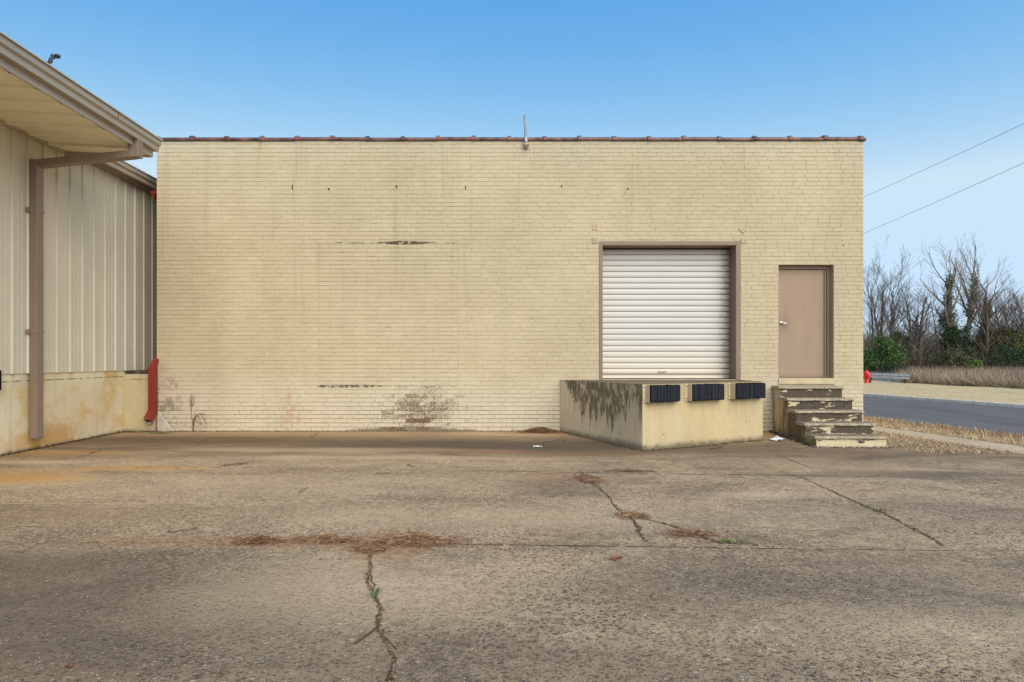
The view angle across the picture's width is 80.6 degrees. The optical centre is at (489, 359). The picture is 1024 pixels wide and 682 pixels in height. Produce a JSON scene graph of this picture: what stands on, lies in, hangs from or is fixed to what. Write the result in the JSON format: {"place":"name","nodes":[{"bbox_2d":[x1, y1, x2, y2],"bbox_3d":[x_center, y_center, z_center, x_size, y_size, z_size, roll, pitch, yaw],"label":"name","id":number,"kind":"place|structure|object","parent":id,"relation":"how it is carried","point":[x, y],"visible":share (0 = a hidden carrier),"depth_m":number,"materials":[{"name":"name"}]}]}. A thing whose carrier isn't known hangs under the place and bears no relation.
{"place":"outdoors","nodes":[
{"label":"outdoors","id":0,"kind":"place"},
{"bbox_2d":[0,431,1023,681],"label":"concrete yard","id":1,"kind":"structure","parent":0,"point":[446,467],"depth_m":4.17,"materials":[{"name":"grey concrete"}]},
{"bbox_2d":[0,431,124,456],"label":"leaf litter","id":2,"kind":"object","parent":1,"relation":"on","point":[35,448],"visible":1,"depth_m":9.65,"materials":[{"name":"brown plant"}]},
{"bbox_2d":[0,31,162,455],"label":"metal building","id":3,"kind":"structure","parent":1,"relation":"on","point":[78,277],"depth_m":9.70,"materials":[{"name":"beige metal"}]},
{"bbox_2d":[48,53,60,63],"bbox_3d":[-21.677,-6.776,29.873,5.025,16.906,5.630,0,0,0],"label":"pine tree","id":4,"kind":"object","parent":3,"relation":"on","point":[50,61],"visible":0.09,"depth_m":29.98,"materials":[{"name":"green plant"}]},
{"bbox_2d":[168,527,197,531],"bbox_3d":[-2.463,1.359,4.835,0.215,0.021,0.026,0,0,-29],"label":"twig","id":5,"kind":"object","parent":1,"relation":"on","point":[181,529],"visible":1,"depth_m":4.82,"materials":[{"name":"brown wood"}]},
{"bbox_2d":[223,460,254,465],"bbox_3d":[-3.269,1.355,7.909,0.416,0.032,0.099,0,0,-45],"label":"twig","id":6,"kind":"object","parent":1,"relation":"on","point":[224,464],"visible":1,"depth_m":7.84,"materials":[{"name":"brown wood"}]},
{"bbox_2d":[230,533,286,545],"bbox_3d":[-1.720,1.344,4.541,0.454,0.058,0.254,0,0,0],"label":"needle heap","id":7,"kind":"object","parent":1,"relation":"on","point":[260,539],"visible":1,"depth_m":4.50,"materials":[{"name":"brown plant"}]},
{"bbox_2d":[276,532,366,544],"bbox_3d":[-1.261,1.346,4.563,0.756,0.056,0.216,0,0,0],"label":"needle heap","id":8,"kind":"object","parent":1,"relation":"on","point":[329,538],"visible":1,"depth_m":4.54,"materials":[{"name":"brown plant"}]},
{"bbox_2d":[339,541,393,554],"bbox_3d":[-0.881,1.357,4.378,0.341,0.041,0.322,0,0,27],"label":"needle heap","id":9,"kind":"object","parent":1,"relation":"on","point":[371,549],"visible":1,"depth_m":4.34,"materials":[{"name":"brown plant"}]},
{"bbox_2d":[368,587,379,597],"bbox_3d":[-0.667,1.362,3.537,0.072,0.030,0.122,0,0,30],"label":"weed","id":10,"kind":"object","parent":1,"relation":"on","point":[373,594],"visible":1,"depth_m":3.52,"materials":[{"name":"green plant"}]},
{"bbox_2d":[365,553,397,681],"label":"crack litter","id":11,"kind":"object","parent":1,"relation":"on","point":[393,676],"visible":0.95,"depth_m":3.08,"materials":[{"name":"plant"}]},
{"bbox_2d":[352,530,471,548],"bbox_3d":[-0.599,1.340,4.549,0.932,0.089,0.300,0,0,0],"label":"needle heap","id":12,"kind":"object","parent":1,"relation":"on","point":[418,538],"visible":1,"depth_m":4.51,"materials":[{"name":"brown plant"}]},
{"bbox_2d":[143,115,865,430],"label":"brick building","id":13,"kind":"structure","parent":1,"relation":"on","point":[404,283],"depth_m":11.60,"materials":[{"name":"brick"}]},
{"bbox_2d":[189,395,206,431],"bbox_3d":[-5.594,1.010,11.556,0.344,0.751,0.039,0,0,0],"label":"dead vine","id":14,"kind":"object","parent":13,"relation":"attached to","point":[194,419],"visible":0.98,"depth_m":11.55,"materials":[{"name":"brown plant"}]},
{"bbox_2d":[599,241,740,379],"bbox_3d":[3.458,-0.927,11.766,2.723,2.704,0.357,0,0,0],"label":"roll up door","id":15,"kind":"structure","parent":13,"relation":"in","point":[662,311],"depth_m":11.89,"materials":[{"name":"white metal"}]},
{"bbox_2d":[778,266,834,383],"bbox_3d":[6.084,-0.679,11.723,1.076,2.295,0.294,0,0,0],"label":"entry door","id":16,"kind":"structure","parent":13,"relation":"in","point":[804,291],"depth_m":11.75,"materials":[{"name":"brown paint"}]},
{"bbox_2d":[125,430,893,450],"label":"wall litter","id":17,"kind":"object","parent":1,"relation":"on","point":[563,432],"depth_m":10.46,"materials":[{"name":"brown plant"}]},
{"bbox_2d":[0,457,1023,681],"bbox_3d":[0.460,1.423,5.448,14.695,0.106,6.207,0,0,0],"label":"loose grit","id":18,"kind":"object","parent":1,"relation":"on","point":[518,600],"visible":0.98,"depth_m":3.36,"materials":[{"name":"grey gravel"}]},
{"bbox_2d":[506,427,563,433],"bbox_3d":[0.955,1.323,11.428,1.308,0.112,0.479,0,0,0],"label":"needle heap","id":19,"kind":"object","parent":1,"relation":"on","point":[540,430],"visible":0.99,"depth_m":11.39,"materials":[{"name":"brown plant"}]},
{"bbox_2d":[573,473,604,484],"bbox_3d":[1.155,1.378,7.037,0.404,0.053,0.624,0,0,0],"label":"needle heap","id":20,"kind":"object","parent":1,"relation":"on","point":[589,478],"visible":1,"depth_m":6.99,"materials":[{"name":"brown plant"}]},
{"bbox_2d":[578,469,647,541],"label":"crack litter","id":21,"kind":"object","parent":1,"relation":"on","point":[643,537],"visible":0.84,"depth_m":5.12,"materials":[{"name":"brown plant"}]},
{"bbox_2d":[610,555,622,560],"bbox_3d":[0.887,1.384,4.217,0.081,0.028,0.065,0,0,-31],"label":"dry leaf","id":22,"kind":"object","parent":1,"relation":"on","point":[613,557],"visible":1,"depth_m":4.21,"materials":[{"name":"brown plant"}]},
{"bbox_2d":[593,468,660,472],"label":"needle heap","id":23,"kind":"object","parent":1,"relation":"on","point":[628,470],"visible":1,"depth_m":7.59,"materials":[{"name":"brown plant"}]},
{"bbox_2d":[607,509,651,519],"bbox_3d":[1.271,1.385,5.405,0.352,0.042,0.375,0,0,35],"label":"needle heap","id":24,"kind":"object","parent":1,"relation":"on","point":[633,514],"visible":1,"depth_m":5.39,"materials":[{"name":"brown plant"}]},
{"bbox_2d":[560,380,765,450],"bbox_3d":[3.080,0.990,10.450,3.468,1.210,2.281,0,0,0],"label":"loading dock","id":25,"kind":"object","parent":1,"relation":"on","point":[644,415],"visible":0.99,"depth_m":10.04,"materials":[{"name":"paint"}]},
{"bbox_2d":[653,527,729,540],"bbox_3d":[1.635,1.390,4.845,0.629,0.045,0.308,0,0,0],"label":"needle heap","id":26,"kind":"object","parent":1,"relation":"on","point":[695,532],"visible":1,"depth_m":4.84,"materials":[{"name":"brown plant"}]},
{"bbox_2d":[636,517,758,545],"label":"crack litter","id":27,"kind":"object","parent":1,"relation":"on","point":[684,529],"visible":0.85,"depth_m":4.80,"materials":[{"name":"plant"}]},
{"bbox_2d":[707,537,744,543],"bbox_3d":[1.834,1.396,4.663,0.303,0.032,0.100,0,0,0],"label":"weed","id":28,"kind":"object","parent":1,"relation":"on","point":[723,540],"visible":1,"depth_m":4.66,"materials":[{"name":"green plant"}]},
{"bbox_2d":[769,436,784,440],"bbox_3d":[5.032,1.368,10.552,0.266,0.090,0.165,0,0,0],"label":"paper scrap","id":29,"kind":"object","parent":1,"relation":"on","point":[775,438],"visible":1,"depth_m":10.53,"materials":[{"name":"white paper"}]},
{"bbox_2d":[769,430,816,446],"bbox_3d":[5.378,1.398,10.765,0.065,0.115,1.531,0,0,-1],"label":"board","id":30,"kind":"object","parent":1,"relation":"on","point":[789,437],"visible":0.99,"depth_m":10.69,"materials":[{"name":"wood"}]},
{"bbox_2d":[772,386,888,447],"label":"concrete steps","id":31,"kind":"structure","parent":1,"relation":"on","point":[823,416],"depth_m":10.70,"materials":[{"name":"beige concrete"}]},
{"bbox_2d":[782,471,942,544],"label":"crack litter","id":32,"kind":"object","parent":1,"relation":"on","point":[890,516],"visible":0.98,"depth_m":5.28,"materials":[{"name":"plant"}]},
{"bbox_2d":[867,508,891,512],"bbox_3d":[3.670,1.412,5.663,0.206,0.030,0.146,0,0,0],"label":"weed","id":33,"kind":"object","parent":1,"relation":"on","point":[879,510],"visible":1,"depth_m":5.67,"materials":[{"name":"green plant"}]},
{"bbox_2d":[874,429,1023,454],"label":"corner grass","id":34,"kind":"structure","parent":1,"relation":"on","point":[920,439],"depth_m":10.19,"materials":[{"name":"beige plant"}]},
{"bbox_2d":[0,0,1023,339],"label":"sky","id":35,"kind":"structure","parent":0,"point":[925,83],"materials":[{"name":"blue"}]},
{"bbox_2d":[863,371,1022,388],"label":"gravel bank","id":36,"kind":"structure","parent":0,"point":[888,380],"depth_m":37.38,"materials":[{"name":"brown gravel"}]},
{"bbox_2d":[895,369,1023,388],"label":"bank brush","id":37,"kind":"object","parent":36,"relation":"on","point":[992,382],"visible":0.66,"depth_m":32.03,"materials":[{"name":"brown plant"}]},
{"bbox_2d":[863,396,1023,434],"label":"road","id":38,"kind":"structure","parent":0,"point":[999,418],"depth_m":16.55,"materials":[{"name":"grey asphalt"}]},
{"bbox_2d":[863,393,1023,407],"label":"kerb","id":39,"kind":"structure","parent":38,"relation":"on","point":[953,401],"depth_m":20.86,"materials":[{"name":"concrete"}]},
{"bbox_2d":[863,380,1023,403],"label":"lawn","id":40,"kind":"structure","parent":0,"point":[962,393],"depth_m":25.88,"materials":[{"name":"beige plant"}]},
{"bbox_2d":[863,370,870,382],"bbox_3d":[21.869,0.985,34.989,0.403,0.820,0.401,0,0,-40],"label":"fire hydrant","id":41,"kind":"object","parent":40,"relation":"on","point":[866,376],"visible":0.82,"depth_m":34.91,"materials":[{"name":"red metal"}]},
{"bbox_2d":[863,290,902,345],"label":"bare tree","id":42,"kind":"object","parent":40,"relation":"on","point":[874,327],"visible":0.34,"depth_m":65.83,"materials":[{"name":"brown plant"}]},
{"bbox_2d":[863,235,909,349],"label":"bare tree","id":43,"kind":"object","parent":40,"relation":"on","point":[870,310],"visible":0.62,"depth_m":55.26,"materials":[{"name":"brown plant"}]},
{"bbox_2d":[863,373,909,382],"bbox_3d":[22.503,1.140,36.341,4.563,0.870,0.220,0,0,35],"label":"guardrail","id":44,"kind":"object","parent":40,"relation":"on","point":[905,377],"visible":0.46,"depth_m":35.51,"materials":[{"name":"metal"}]},
{"bbox_2d":[863,333,911,371],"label":"bush","id":45,"kind":"object","parent":40,"relation":"on","point":[890,351],"visible":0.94,"depth_m":44.68,"materials":[{"name":"green plant"}]},
{"bbox_2d":[863,246,924,356],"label":"bare tree","id":46,"kind":"object","parent":40,"relation":"on","point":[892,324],"visible":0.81,"depth_m":53.79,"materials":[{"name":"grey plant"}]},
{"bbox_2d":[877,362,910,372],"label":"bush","id":47,"kind":"object","parent":40,"relation":"on","point":[892,366],"visible":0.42,"depth_m":41.89,"materials":[{"name":"green plant"}]},
{"bbox_2d":[887,307,912,346],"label":"bare tree","id":48,"kind":"object","parent":40,"relation":"on","point":[902,327],"visible":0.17,"depth_m":67.85,"materials":[{"name":"brown plant"}]},
{"bbox_2d":[889,330,916,359],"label":"bush","id":49,"kind":"object","parent":40,"relation":"on","point":[898,337],"visible":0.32,"depth_m":51.65,"materials":[{"name":"green plant"}]},
{"bbox_2d":[883,280,947,367],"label":"bare tree","id":50,"kind":"object","parent":40,"relation":"on","point":[917,332],"visible":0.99,"depth_m":49.70,"materials":[{"name":"brown plant"}]},
{"bbox_2d":[922,322,938,356],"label":"bare tree","id":51,"kind":"object","parent":40,"relation":"on","point":[928,339],"visible":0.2,"depth_m":58.17,"materials":[{"name":"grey plant"}]},
{"bbox_2d":[863,322,1010,360],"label":"woods","id":52,"kind":"object","parent":40,"relation":"on","point":[926,332],"visible":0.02,"depth_m":67.77,"materials":[{"name":"plant"}]},
{"bbox_2d":[908,280,967,358],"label":"bare tree","id":53,"kind":"object","parent":40,"relation":"on","point":[938,310],"visible":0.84,"depth_m":51.60,"materials":[{"name":"brown plant"}]},
{"bbox_2d":[863,317,1023,372],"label":"undergrowth","id":54,"kind":"object","parent":40,"relation":"on","point":[925,355],"visible":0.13,"depth_m":48.51,"materials":[{"name":"plant"}]},
{"bbox_2d":[930,306,965,338],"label":"bare tree","id":55,"kind":"object","parent":40,"relation":"on","point":[952,318],"visible":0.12,"depth_m":69.99,"materials":[{"name":"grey plant"}]},
{"bbox_2d":[925,347,976,371],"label":"bush","id":56,"kind":"object","parent":40,"relation":"on","point":[951,354],"visible":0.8,"depth_m":46.68,"materials":[{"name":"green plant"}]},
{"bbox_2d":[936,321,978,363],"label":"bush","id":57,"kind":"object","parent":40,"relation":"on","point":[959,340],"visible":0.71,"depth_m":48.75,"materials":[{"name":"green plant"}]},
{"bbox_2d":[892,364,1023,382],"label":"tall dead grass","id":58,"kind":"structure","parent":40,"relation":"on","point":[1005,370],"depth_m":37.87,"materials":[{"name":"beige plant"}]},
{"bbox_2d":[913,234,1005,362],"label":"ivy tree","id":59,"kind":"object","parent":40,"relation":"on","point":[947,300],"visible":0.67,"depth_m":51.94,"materials":[{"name":"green plant"}]},
{"bbox_2d":[963,357,982,371],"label":"bush","id":60,"kind":"object","parent":40,"relation":"on","point":[975,362],"visible":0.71,"depth_m":45.81,"materials":[{"name":"green plant"}]},
{"bbox_2d":[950,250,1018,368],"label":"bare tree","id":61,"kind":"object","parent":40,"relation":"on","point":[983,313],"visible":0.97,"depth_m":49.46,"materials":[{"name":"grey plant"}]},
{"bbox_2d":[969,338,1002,366],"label":"bush","id":62,"kind":"object","parent":40,"relation":"on","point":[981,347],"visible":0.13,"depth_m":51.68,"materials":[{"name":"green plant"}]},
{"bbox_2d":[955,275,1023,357],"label":"ivy tree","id":63,"kind":"object","parent":40,"relation":"on","point":[990,309],"visible":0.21,"depth_m":53.87,"materials":[{"name":"green plant"}]},
{"bbox_2d":[970,279,1023,365],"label":"bare tree","id":64,"kind":"object","parent":40,"relation":"on","point":[1020,315],"visible":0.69,"depth_m":49.94,"materials":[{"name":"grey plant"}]},
{"bbox_2d":[974,323,1023,360],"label":"bush","id":65,"kind":"object","parent":40,"relation":"on","point":[1011,333],"visible":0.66,"depth_m":49.55,"materials":[{"name":"green plant"}]},
{"bbox_2d":[980,343,1023,370],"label":"bush","id":66,"kind":"object","parent":40,"relation":"on","point":[1015,354],"visible":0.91,"depth_m":46.52,"materials":[{"name":"green plant"}]},
{"bbox_2d":[988,288,1023,343],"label":"bare tree","id":67,"kind":"object","parent":40,"relation":"on","point":[1012,304],"visible":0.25,"depth_m":54.69,"materials":[{"name":"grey plant"}]},
{"bbox_2d":[1006,332,1023,363],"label":"bush","id":68,"kind":"object","parent":40,"relation":"on","point":[1020,338],"visible":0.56,"depth_m":48.86,"materials":[{"name":"green plant"}]},
{"bbox_2d":[863,414,1023,446],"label":"verge","id":69,"kind":"structure","parent":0,"point":[963,436],"depth_m":11.98,"materials":[{"name":"beige plant"}]},
{"bbox_2d":[864,124,1022,196],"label":"overhead wire","id":70,"kind":"object","parent":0,"point":[948,158],"visible":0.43,"depth_m":28.23,"materials":[{"name":"grey metal"}]},
{"bbox_2d":[865,163,1022,232],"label":"overhead wire","id":71,"kind":"object","parent":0,"point":[950,195],"visible":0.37,"depth_m":28.27,"materials":[{"name":"grey metal"}]},
{"bbox_2d":[874,426,1023,453],"bbox_3d":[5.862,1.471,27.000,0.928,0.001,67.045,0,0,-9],"label":"sidewalk","id":72,"kind":"structure","parent":0,"point":[988,444],"depth_m":10.98,"materials":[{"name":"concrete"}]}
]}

